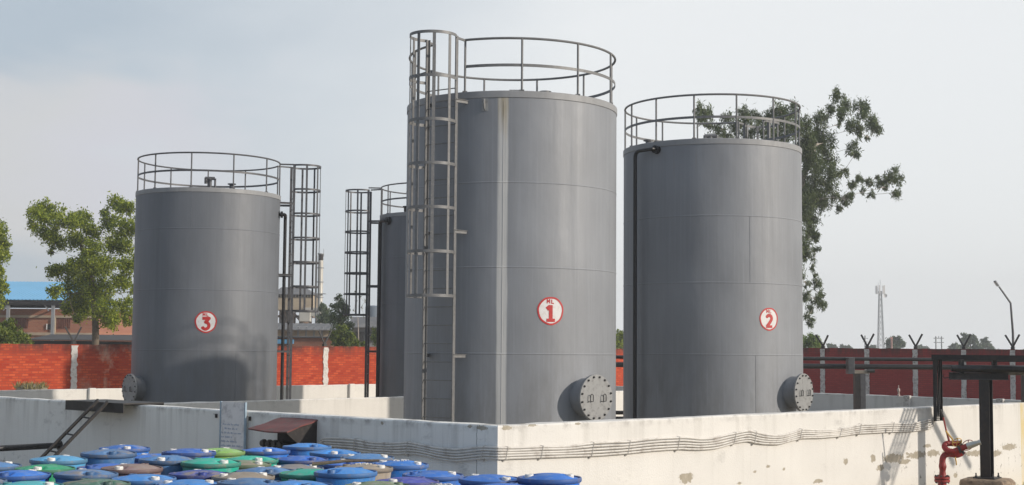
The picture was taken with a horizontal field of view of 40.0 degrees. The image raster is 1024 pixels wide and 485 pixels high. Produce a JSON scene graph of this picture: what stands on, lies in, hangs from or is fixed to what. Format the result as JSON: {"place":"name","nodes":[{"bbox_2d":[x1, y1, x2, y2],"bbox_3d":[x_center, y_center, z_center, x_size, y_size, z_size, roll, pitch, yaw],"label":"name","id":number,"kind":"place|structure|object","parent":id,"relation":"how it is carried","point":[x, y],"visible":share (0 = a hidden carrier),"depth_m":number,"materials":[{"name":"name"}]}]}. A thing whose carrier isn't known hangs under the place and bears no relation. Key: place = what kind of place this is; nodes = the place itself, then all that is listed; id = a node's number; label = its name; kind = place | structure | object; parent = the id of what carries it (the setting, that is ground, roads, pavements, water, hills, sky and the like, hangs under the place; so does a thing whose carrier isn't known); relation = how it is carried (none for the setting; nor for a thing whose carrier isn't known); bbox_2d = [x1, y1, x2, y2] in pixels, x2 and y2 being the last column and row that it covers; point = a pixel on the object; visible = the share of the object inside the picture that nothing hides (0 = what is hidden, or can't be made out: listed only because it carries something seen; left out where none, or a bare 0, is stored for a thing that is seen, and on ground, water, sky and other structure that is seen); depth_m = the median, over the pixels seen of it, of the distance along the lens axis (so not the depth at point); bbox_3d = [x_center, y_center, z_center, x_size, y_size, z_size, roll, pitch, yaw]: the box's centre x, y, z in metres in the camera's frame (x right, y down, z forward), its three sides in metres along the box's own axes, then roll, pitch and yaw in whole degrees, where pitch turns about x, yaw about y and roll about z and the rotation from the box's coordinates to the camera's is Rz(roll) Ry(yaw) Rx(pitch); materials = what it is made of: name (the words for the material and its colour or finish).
{"place":"outdoors","nodes":[
{"label":"outdoors","id":0,"kind":"place"},
{"bbox_2d":[0,281,131,340],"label":"factory building","id":1,"kind":"structure","parent":0,"point":[37,322],"depth_m":98.03,"materials":[{"name":"brick"}]},
{"bbox_2d":[30,334,131,344],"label":"shed","id":2,"kind":"structure","parent":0,"point":[109,339],"depth_m":84.08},
{"bbox_2d":[277,336,333,346],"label":"brick building","id":3,"kind":"structure","parent":0,"point":[307,341],"depth_m":99.94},
{"bbox_2d":[278,323,335,335],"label":"warehouse","id":4,"kind":"structure","parent":0,"point":[306,329],"depth_m":111.98,"materials":[{"name":"metal"}]},
{"bbox_2d":[350,317,376,346],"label":"grey shed","id":5,"kind":"structure","parent":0,"point":[373,322],"depth_m":117.78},
{"bbox_2d":[355,332,371,340],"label":"window","id":6,"kind":"structure","parent":5,"relation":"in","point":[361,334],"depth_m":117.60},
{"bbox_2d":[365,305,376,316],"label":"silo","id":7,"kind":"object","parent":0,"point":[373,310],"visible":0.23,"depth_m":168.95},
{"bbox_2d":[370,327,376,345],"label":"tree","id":8,"kind":"object","parent":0,"point":[373,336],"visible":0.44,"depth_m":91.78,"materials":[{"name":"green plant"}]},
{"bbox_2d":[0,0,1023,349],"label":"sky","id":9,"kind":"structure","parent":0,"point":[89,88],"materials":[{"name":"white"}]},
{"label":"pavement","id":10,"kind":"structure","parent":0,"visible":0},
{"bbox_2d":[0,461,21,471],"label":"plastic drum","id":11,"kind":"object","parent":10,"relation":"on","point":[7,465],"visible":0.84,"depth_m":13.99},
{"bbox_2d":[0,469,50,482],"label":"plastic drum","id":12,"kind":"object","parent":10,"relation":"on","point":[12,476],"visible":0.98,"depth_m":12.62,"materials":[{"name":"plastic"}]},
{"bbox_2d":[0,481,63,484],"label":"plastic drum","id":13,"kind":"object","parent":10,"relation":"on","point":[30,483],"visible":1,"depth_m":11.89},
{"bbox_2d":[14,464,75,481],"bbox_3d":[-4.554,2.616,13.694,0.571,0.902,0.571,0,-4,5],"label":"plastic drum","id":14,"kind":"object","parent":10,"relation":"on","point":[52,469],"visible":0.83,"depth_m":13.59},
{"bbox_2d":[29,455,87,467],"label":"plastic drum","id":15,"kind":"object","parent":10,"relation":"on","point":[69,460],"visible":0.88,"depth_m":14.25,"materials":[{"name":"plastic"}]},
{"bbox_2d":[53,468,118,482],"bbox_3d":[-3.902,2.542,12.842,0.573,0.932,0.573,3,-5,-28],"label":"plastic drum","id":16,"kind":"object","parent":10,"relation":"on","point":[69,475],"visible":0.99,"depth_m":12.70,"materials":[{"name":"plastic"}]},
{"bbox_2d":[63,478,130,484],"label":"plastic drum","id":17,"kind":"object","parent":10,"relation":"on","point":[85,481],"visible":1,"depth_m":12.18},
{"bbox_2d":[76,463,126,469],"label":"plastic drum","id":18,"kind":"object","parent":10,"relation":"on","point":[97,466],"visible":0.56,"depth_m":13.81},
{"bbox_2d":[80,448,136,465],"bbox_3d":[-4.256,2.666,14.807,0.575,0.973,0.575,3,-4,-28],"label":"plastic drum","id":19,"kind":"object","parent":10,"relation":"on","point":[106,455],"visible":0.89,"depth_m":14.64,"materials":[{"name":"plastic"}]},
{"bbox_2d":[99,444,149,454],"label":"plastic drum","id":20,"kind":"object","parent":10,"relation":"on","point":[139,450],"visible":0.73,"depth_m":15.96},
{"bbox_2d":[100,463,162,476],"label":"plastic drum","id":21,"kind":"object","parent":10,"relation":"on","point":[128,469],"visible":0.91,"depth_m":13.32,"materials":[{"name":"plastic"}]},
{"bbox_2d":[112,474,176,484],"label":"plastic drum","id":22,"kind":"object","parent":10,"relation":"on","point":[143,479],"visible":0.87,"depth_m":12.62,"materials":[{"name":"plastic"}]},
{"bbox_2d":[134,453,160,463],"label":"plastic drum","id":23,"kind":"object","parent":10,"relation":"on","point":[143,455],"visible":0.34,"depth_m":15.29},
{"bbox_2d":[138,455,193,474],"bbox_3d":[-3.447,2.615,14.044,0.572,0.973,0.572,0,-4,8],"label":"plastic drum","id":24,"kind":"object","parent":10,"relation":"on","point":[169,463],"visible":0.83,"depth_m":13.86,"materials":[{"name":"plastic"}]},
{"bbox_2d":[155,479,217,484],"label":"plastic drum","id":25,"kind":"object","parent":10,"relation":"on","point":[190,482],"visible":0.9,"depth_m":12.35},
{"bbox_2d":[161,448,215,457],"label":"plastic drum","id":26,"kind":"object","parent":10,"relation":"on","point":[195,453],"visible":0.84,"depth_m":14.90,"materials":[{"name":"plastic"}]},
{"bbox_2d":[168,469,228,479],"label":"plastic drum","id":27,"kind":"object","parent":10,"relation":"on","point":[199,474],"visible":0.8,"depth_m":13.02,"materials":[{"name":"plastic"}]},
{"bbox_2d":[180,458,240,472],"bbox_3d":[-2.950,2.596,13.737,0.580,0.973,0.580,-2,-5,34],"label":"plastic drum","id":28,"kind":"object","parent":10,"relation":"on","point":[222,465],"visible":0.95,"depth_m":13.59,"materials":[{"name":"plastic"}]},
{"bbox_2d":[208,447,244,458],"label":"plastic drum","id":29,"kind":"object","parent":10,"relation":"on","point":[225,452],"visible":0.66,"depth_m":15.64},
{"bbox_2d":[211,472,274,480],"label":"plastic drum","id":30,"kind":"object","parent":10,"relation":"on","point":[236,475],"visible":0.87,"depth_m":12.75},
{"bbox_2d":[217,478,281,484],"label":"plastic drum","id":31,"kind":"object","parent":10,"relation":"on","point":[246,481],"visible":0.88,"depth_m":12.12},
{"bbox_2d":[225,455,278,465],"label":"plastic drum","id":32,"kind":"object","parent":10,"relation":"on","point":[273,461],"visible":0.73,"depth_m":14.78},
{"bbox_2d":[237,460,270,469],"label":"plastic drum","id":33,"kind":"object","parent":10,"relation":"on","point":[246,464],"visible":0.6,"depth_m":14.17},
{"bbox_2d":[235,466,293,480],"bbox_3d":[-2.386,2.624,13.580,0.571,0.903,0.571,2,-5,-23],"label":"plastic drum","id":34,"kind":"object","parent":10,"relation":"on","point":[275,471],"visible":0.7,"depth_m":13.49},
{"bbox_2d":[243,447,289,457],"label":"plastic drum","id":35,"kind":"object","parent":10,"relation":"on","point":[271,452],"visible":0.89,"depth_m":15.98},
{"bbox_2d":[269,464,323,469],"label":"plastic drum","id":36,"kind":"object","parent":10,"relation":"on","point":[292,466],"visible":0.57,"depth_m":14.07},
{"bbox_2d":[265,479,332,484],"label":"plastic drum","id":37,"kind":"object","parent":10,"relation":"on","point":[296,482],"visible":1,"depth_m":11.86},
{"bbox_2d":[279,468,323,480],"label":"plastic drum","id":38,"kind":"object","parent":10,"relation":"on","point":[302,474],"visible":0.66,"depth_m":13.07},
{"bbox_2d":[312,459,378,465],"bbox_3d":[-1.570,2.078,13.292,0.634,0.059,0.048,1,-4,-12],"label":"stick","id":39,"kind":"object","parent":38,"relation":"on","point":[341,461],"visible":1,"depth_m":13.29,"materials":[{"name":"wood"}]},
{"bbox_2d":[277,455,327,464],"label":"plastic drum","id":40,"kind":"object","parent":10,"relation":"on","point":[301,459],"visible":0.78,"depth_m":15.01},
{"bbox_2d":[282,443,331,455],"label":"plastic drum","id":41,"kind":"object","parent":10,"relation":"on","point":[300,449],"visible":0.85,"depth_m":16.35,"materials":[{"name":"plastic"}]},
{"bbox_2d":[309,448,360,460],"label":"plastic drum","id":42,"kind":"object","parent":10,"relation":"on","point":[333,454],"visible":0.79,"depth_m":15.71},
{"bbox_2d":[318,459,370,468],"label":"plastic drum","id":43,"kind":"object","parent":10,"relation":"on","point":[328,466],"visible":0.25,"depth_m":14.32,"materials":[{"name":"plastic"}]},
{"bbox_2d":[314,467,376,484],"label":"plastic drum","id":44,"kind":"object","parent":10,"relation":"on","point":[341,475],"visible":0.99,"depth_m":12.62,"materials":[{"name":"plastic"}]},
{"bbox_2d":[335,463,392,480],"bbox_3d":[-1.447,2.620,13.683,0.572,0.941,0.572,-1,-5,13],"label":"plastic drum","id":45,"kind":"object","parent":10,"relation":"on","point":[383,471],"visible":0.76,"depth_m":13.60,"materials":[{"name":"plastic"}]},
{"bbox_2d":[340,453,393,462],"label":"plastic drum","id":46,"kind":"object","parent":10,"relation":"on","point":[370,456],"visible":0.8,"depth_m":14.95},
{"bbox_2d":[345,481,409,484],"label":"plastic drum","id":47,"kind":"object","parent":10,"relation":"on","point":[377,483],"visible":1,"depth_m":11.98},
{"bbox_2d":[372,459,428,477],"bbox_3d":[-1.134,2.660,14.168,0.574,0.940,0.574,0,-4,11],"label":"plastic drum","id":48,"kind":"object","parent":10,"relation":"on","point":[401,467],"visible":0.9,"depth_m":14.01,"materials":[{"name":"plastic"}]},
{"bbox_2d":[376,476,438,484],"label":"plastic drum","id":49,"kind":"object","parent":10,"relation":"on","point":[420,480],"visible":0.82,"depth_m":12.59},
{"bbox_2d":[402,470,463,484],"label":"plastic drum","id":50,"kind":"object","parent":10,"relation":"on","point":[446,477],"visible":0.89,"depth_m":13.10,"materials":[{"name":"plastic"}]},
{"bbox_2d":[430,483,453,484],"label":"plastic drum","id":51,"kind":"object","parent":10,"relation":"on","point":[441,484],"visible":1,"depth_m":12.26,"materials":[{"name":"plastic"}]},
{"bbox_2d":[458,474,518,484],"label":"plastic drum","id":52,"kind":"object","parent":10,"relation":"on","point":[477,479],"visible":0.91,"depth_m":12.48,"materials":[{"name":"plastic"}]},
{"bbox_2d":[485,482,518,484],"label":"plastic drum","id":53,"kind":"object","parent":10,"relation":"on","point":[513,483],"visible":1,"depth_m":12.01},
{"bbox_2d":[517,473,581,484],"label":"plastic drum","id":54,"kind":"object","parent":10,"relation":"on","point":[549,479],"visible":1,"depth_m":12.23,"materials":[{"name":"plastic"}]},
{"label":"ground","id":55,"kind":"structure","parent":0,"visible":0},
{"bbox_2d":[0,217,12,309],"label":"leafy tree","id":56,"kind":"object","parent":55,"relation":"on","point":[5,244],"visible":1,"depth_m":69.65,"materials":[{"name":"green plant"}]},
{"bbox_2d":[0,317,34,343],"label":"round bush","id":57,"kind":"object","parent":55,"relation":"on","point":[10,333],"visible":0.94,"depth_m":65.80,"materials":[{"name":"green plant"}]},
{"bbox_2d":[11,381,48,389],"bbox_3d":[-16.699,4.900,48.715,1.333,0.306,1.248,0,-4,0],"label":"dry grass","id":58,"kind":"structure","parent":55,"relation":"on","point":[31,384],"depth_m":48.51,"materials":[{"name":"beige plant"}]},
{"bbox_2d":[23,191,135,344],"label":"leafy tree","id":59,"kind":"object","parent":55,"relation":"on","point":[81,271],"visible":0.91,"depth_m":71.48,"materials":[{"name":"green plant"}]},
{"bbox_2d":[40,399,163,456],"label":"crossing steps","id":60,"kind":"structure","parent":55,"relation":"on","point":[97,406],"depth_m":22.37,"materials":[{"name":"black metal"}]},
{"bbox_2d":[0,384,375,399],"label":"containment wall","id":61,"kind":"structure","parent":55,"relation":"on","point":[326,391],"depth_m":53.15,"materials":[{"name":"concrete"}]},
{"bbox_2d":[122,152,320,402],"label":"storage tank","id":62,"kind":"object","parent":55,"relation":"on","point":[207,275],"visible":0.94,"depth_m":40.34,"materials":[{"name":"metal"}]},
{"bbox_2d":[219,401,246,449],"bbox_3d":[-4.089,3.227,20.562,0.602,1.792,0.030,-3,-6,42],"label":"notice board","id":63,"kind":"object","parent":55,"relation":"on","point":[232,425],"visible":0.71,"depth_m":20.59,"materials":[{"name":"white"}]},
{"bbox_2d":[0,396,497,475],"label":"containment wall","id":64,"kind":"structure","parent":55,"relation":"on","point":[157,428],"depth_m":21.47,"materials":[{"name":"concrete"}]},
{"bbox_2d":[0,441,62,450],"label":"pipe","id":65,"kind":"object","parent":64,"relation":"attached to","point":[58,446],"visible":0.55,"depth_m":23.32,"materials":[{"name":"metal"}]},
{"bbox_2d":[248,417,317,448],"bbox_3d":[-3.168,2.732,19.483,0.840,0.586,0.556,-3,-6,42],"label":"rusty hood","id":66,"kind":"object","parent":64,"relation":"attached to","point":[289,431],"visible":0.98,"depth_m":19.40,"materials":[{"name":"metal"}]},
{"bbox_2d":[332,423,934,461],"bbox_3d":[2.968,2.688,20.387,11.081,0.584,3.099,3,-5,-25],"label":"cable","id":67,"kind":"object","parent":64,"relation":"attached to","point":[499,458],"visible":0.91,"depth_m":18.80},
{"bbox_2d":[278,287,317,322],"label":"processing plant","id":68,"kind":"object","parent":55,"relation":"on","point":[304,317],"visible":0.33,"depth_m":149.93,"materials":[{"name":"metal"}]},
{"bbox_2d":[0,326,622,389],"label":"brick wall","id":69,"kind":"structure","parent":55,"relation":"on","point":[73,365],"depth_m":54.16,"materials":[{"name":"red brick"}]},
{"bbox_2d":[315,249,325,322],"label":"steel chimney","id":70,"kind":"object","parent":55,"relation":"on","point":[321,267],"visible":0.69,"depth_m":143.92,"materials":[{"name":"metal"}]},
{"bbox_2d":[316,301,330,323],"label":"dark tree","id":71,"kind":"object","parent":55,"relation":"on","point":[322,317],"visible":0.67,"depth_m":139.07,"materials":[{"name":"green plant"}]},
{"bbox_2d":[326,293,355,345],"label":"tree","id":72,"kind":"object","parent":55,"relation":"on","point":[339,317],"visible":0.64,"depth_m":95.30,"materials":[{"name":"green plant"}]},
{"bbox_2d":[328,324,364,346],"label":"mango tree","id":73,"kind":"object","parent":55,"relation":"on","point":[342,335],"visible":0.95,"depth_m":89.41,"materials":[{"name":"green plant"}]},
{"bbox_2d":[352,291,365,338],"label":"bare tree","id":74,"kind":"object","parent":55,"relation":"on","point":[360,317],"visible":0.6,"depth_m":104.90,"materials":[{"name":"brown plant"}]},
{"bbox_2d":[343,182,406,396],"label":"storage tank","id":75,"kind":"object","parent":55,"relation":"on","point":[390,287],"visible":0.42,"depth_m":48.72,"materials":[{"name":"metal"}]},
{"bbox_2d":[164,391,622,418],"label":"dividing wall","id":76,"kind":"structure","parent":55,"relation":"on","point":[385,407],"depth_m":32.85,"materials":[{"name":"concrete"}]},
{"bbox_2d":[403,30,616,423],"bbox_3d":[-0.024,0.476,27.918,4.228,8.438,4.677,0,-4,0],"label":"storage tank","id":77,"kind":"object","parent":55,"relation":"on","point":[510,290],"visible":0.86,"depth_m":26.27,"materials":[{"name":"metal"}]},
{"bbox_2d":[616,329,622,348],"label":"tree","id":78,"kind":"object","parent":55,"relation":"on","point":[619,339],"visible":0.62,"depth_m":119.64,"materials":[{"name":"green plant"}]},
{"bbox_2d":[623,93,813,418],"bbox_3d":[4.744,0.976,33.575,4.227,8.364,4.536,1,-4,-3],"label":"storage tank","id":79,"kind":"object","parent":55,"relation":"on","point":[712,299],"visible":0.88,"depth_m":31.62,"materials":[{"name":"metal"}]},
{"bbox_2d":[497,402,1023,484],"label":"containment wall","id":80,"kind":"structure","parent":55,"relation":"on","point":[902,458],"depth_m":21.18,"materials":[{"name":"concrete"}]},
{"bbox_2d":[317,417,933,450],"bbox_3d":[2.936,2.658,20.375,11.012,0.524,3.104,3,-5,-25],"label":"cable","id":81,"kind":"object","parent":80,"relation":"attached to","point":[478,447],"visible":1,"depth_m":18.90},
{"bbox_2d":[318,418,933,452],"bbox_3d":[2.945,2.661,20.374,11.031,0.531,3.098,3,-5,-25],"label":"cable","id":82,"kind":"object","parent":80,"relation":"attached to","point":[497,450],"visible":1,"depth_m":18.86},
{"bbox_2d":[692,84,906,329],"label":"eucalyptus tree","id":83,"kind":"object","parent":55,"relation":"on","point":[811,140],"visible":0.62,"depth_m":83.87,"materials":[{"name":"green plant"}]},
{"bbox_2d":[803,332,822,347],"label":"tree","id":84,"kind":"object","parent":55,"relation":"on","point":[810,340],"visible":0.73,"depth_m":91.12,"materials":[{"name":"green plant"}]},
{"bbox_2d":[616,386,1020,410],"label":"containment wall","id":85,"kind":"structure","parent":55,"relation":"on","point":[827,401],"depth_m":47.48,"materials":[{"name":"concrete"}]},
{"bbox_2d":[826,343,838,347],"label":"distant tree","id":86,"kind":"object","parent":55,"relation":"on","point":[829,345],"visible":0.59,"depth_m":328.29,"materials":[{"name":"green plant"}]},
{"bbox_2d":[839,344,852,347],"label":"distant tree","id":87,"kind":"object","parent":55,"relation":"on","point":[844,346],"visible":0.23,"depth_m":357.63,"materials":[{"name":"green plant"}]},
{"bbox_2d":[846,357,874,408],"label":"pipe support","id":88,"kind":"object","parent":55,"relation":"on","point":[859,389],"visible":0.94,"depth_m":41.19,"materials":[{"name":"black metal"}]},
{"bbox_2d":[616,362,1023,369],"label":"pipe","id":89,"kind":"object","parent":88,"relation":"on","point":[867,366],"visible":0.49,"depth_m":41.29,"materials":[{"name":"metal"}]},
{"bbox_2d":[616,355,1023,361],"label":"pipe","id":90,"kind":"object","parent":88,"relation":"on","point":[856,358],"visible":0.37,"depth_m":41.32,"materials":[{"name":"metal"}]},
{"bbox_2d":[875,285,886,348],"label":"lattice mast","id":91,"kind":"object","parent":55,"relation":"on","point":[881,302],"visible":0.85,"depth_m":419.49,"materials":[{"name":"metal"}]},
{"bbox_2d":[884,335,905,348],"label":"distant tree","id":92,"kind":"object","parent":55,"relation":"on","point":[898,342],"visible":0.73,"depth_m":258.41,"materials":[{"name":"green plant"}]},
{"bbox_2d":[803,333,1023,399],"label":"brick wall","id":93,"kind":"structure","parent":55,"relation":"on","point":[914,382],"depth_m":67.36,"materials":[{"name":"red brick"}]},
{"bbox_2d":[917,344,929,348],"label":"distant tree","id":94,"kind":"object","parent":55,"relation":"on","point":[920,346],"visible":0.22,"depth_m":377.76,"materials":[{"name":"green plant"}]},
{"bbox_2d":[934,336,943,348],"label":"power pole","id":95,"kind":"object","parent":55,"relation":"on","point":[936,338],"visible":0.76,"depth_m":229.41,"materials":[{"name":"concrete"}]},
{"bbox_2d":[947,342,960,348],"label":"distant tree","id":96,"kind":"object","parent":55,"relation":"on","point":[955,345],"visible":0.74,"depth_m":317.89,"materials":[{"name":"green plant"}]},
{"bbox_2d":[934,409,981,484],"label":"fire monitor","id":97,"kind":"object","parent":55,"relation":"on","point":[942,478],"visible":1,"depth_m":22.64,"materials":[{"name":"red paint"}]},
{"bbox_2d":[960,332,983,348],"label":"distant tree","id":98,"kind":"object","parent":55,"relation":"on","point":[973,340],"visible":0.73,"depth_m":267.93,"materials":[{"name":"green plant"}]},
{"bbox_2d":[979,337,995,348],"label":"distant tree","id":99,"kind":"object","parent":55,"relation":"on","point":[985,342],"visible":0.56,"depth_m":298.83,"materials":[{"name":"green plant"}]},
{"bbox_2d":[959,476,1015,484],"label":"plinth","id":100,"kind":"structure","parent":55,"relation":"on","point":[975,481],"depth_m":23.21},
{"bbox_2d":[931,355,1023,479],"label":"pipe rack","id":101,"kind":"object","parent":100,"relation":"on","point":[985,379],"visible":1,"depth_m":23.53,"materials":[{"name":"black metal"}]},
{"bbox_2d":[936,360,937,415],"bbox_3d":[7.258,2.457,24.045,0.046,1.015,0.026,5,-6,-43],"label":"power cable","id":102,"kind":"object","parent":101,"relation":"hanging from","point":[937,386],"visible":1,"depth_m":24.04,"materials":[{"name":"black paint"}]},
{"bbox_2d":[937,360,939,415],"bbox_3d":[7.295,2.460,24.079,0.046,1.015,0.026,5,-6,-43],"label":"power cable","id":103,"kind":"object","parent":101,"relation":"hanging from","point":[938,385],"visible":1,"depth_m":24.08,"materials":[{"name":"black paint"}]},
{"bbox_2d":[939,360,940,415],"bbox_3d":[7.331,2.463,24.113,0.046,1.015,0.026,5,-6,-43],"label":"power cable","id":104,"kind":"object","parent":101,"relation":"hanging from","point":[940,384],"visible":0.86,"depth_m":24.10,"materials":[{"name":"black paint"}]},
{"bbox_2d":[951,365,1023,372],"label":"pipe","id":105,"kind":"object","parent":101,"relation":"on","point":[989,368],"visible":1,"depth_m":23.49,"materials":[{"name":"metal"}]},
{"bbox_2d":[993,280,1014,346],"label":"street lamp","id":106,"kind":"object","parent":55,"relation":"on","point":[1009,301],"visible":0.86,"depth_m":73.92,"materials":[{"name":"metal"}]},
{"bbox_2d":[1021,375,1023,401],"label":"pipe support","id":107,"kind":"object","parent":55,"relation":"on","point":[1022,388],"depth_m":41.25,"materials":[{"name":"black metal"}]},
{"bbox_3d":[5.562,3.002,22.567,0.094,0.202,0.091,0,-4,0],"label":"cable clip","id":108,"kind":"object","parent":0,"visible":0},
{"bbox_2d":[321,420,933,455],"bbox_3d":[2.952,2.668,20.381,11.045,0.543,3.101,3,-5,-25],"label":"cable","id":109,"kind":"object","parent":108,"relation":"attached to","point":[524,452],"visible":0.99,"depth_m":18.88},
{"bbox_3d":[-0.350,2.594,17.318,0.068,0.199,0.071,0,-4,0],"label":"cable clip","id":110,"kind":"object","parent":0,"visible":0},
{"bbox_2d":[322,421,934,458],"bbox_3d":[2.961,2.671,20.381,11.065,0.551,3.095,3,-5,-25],"label":"cable","id":111,"kind":"object","parent":110,"relation":"attached to","point":[507,455],"visible":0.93,"depth_m":18.84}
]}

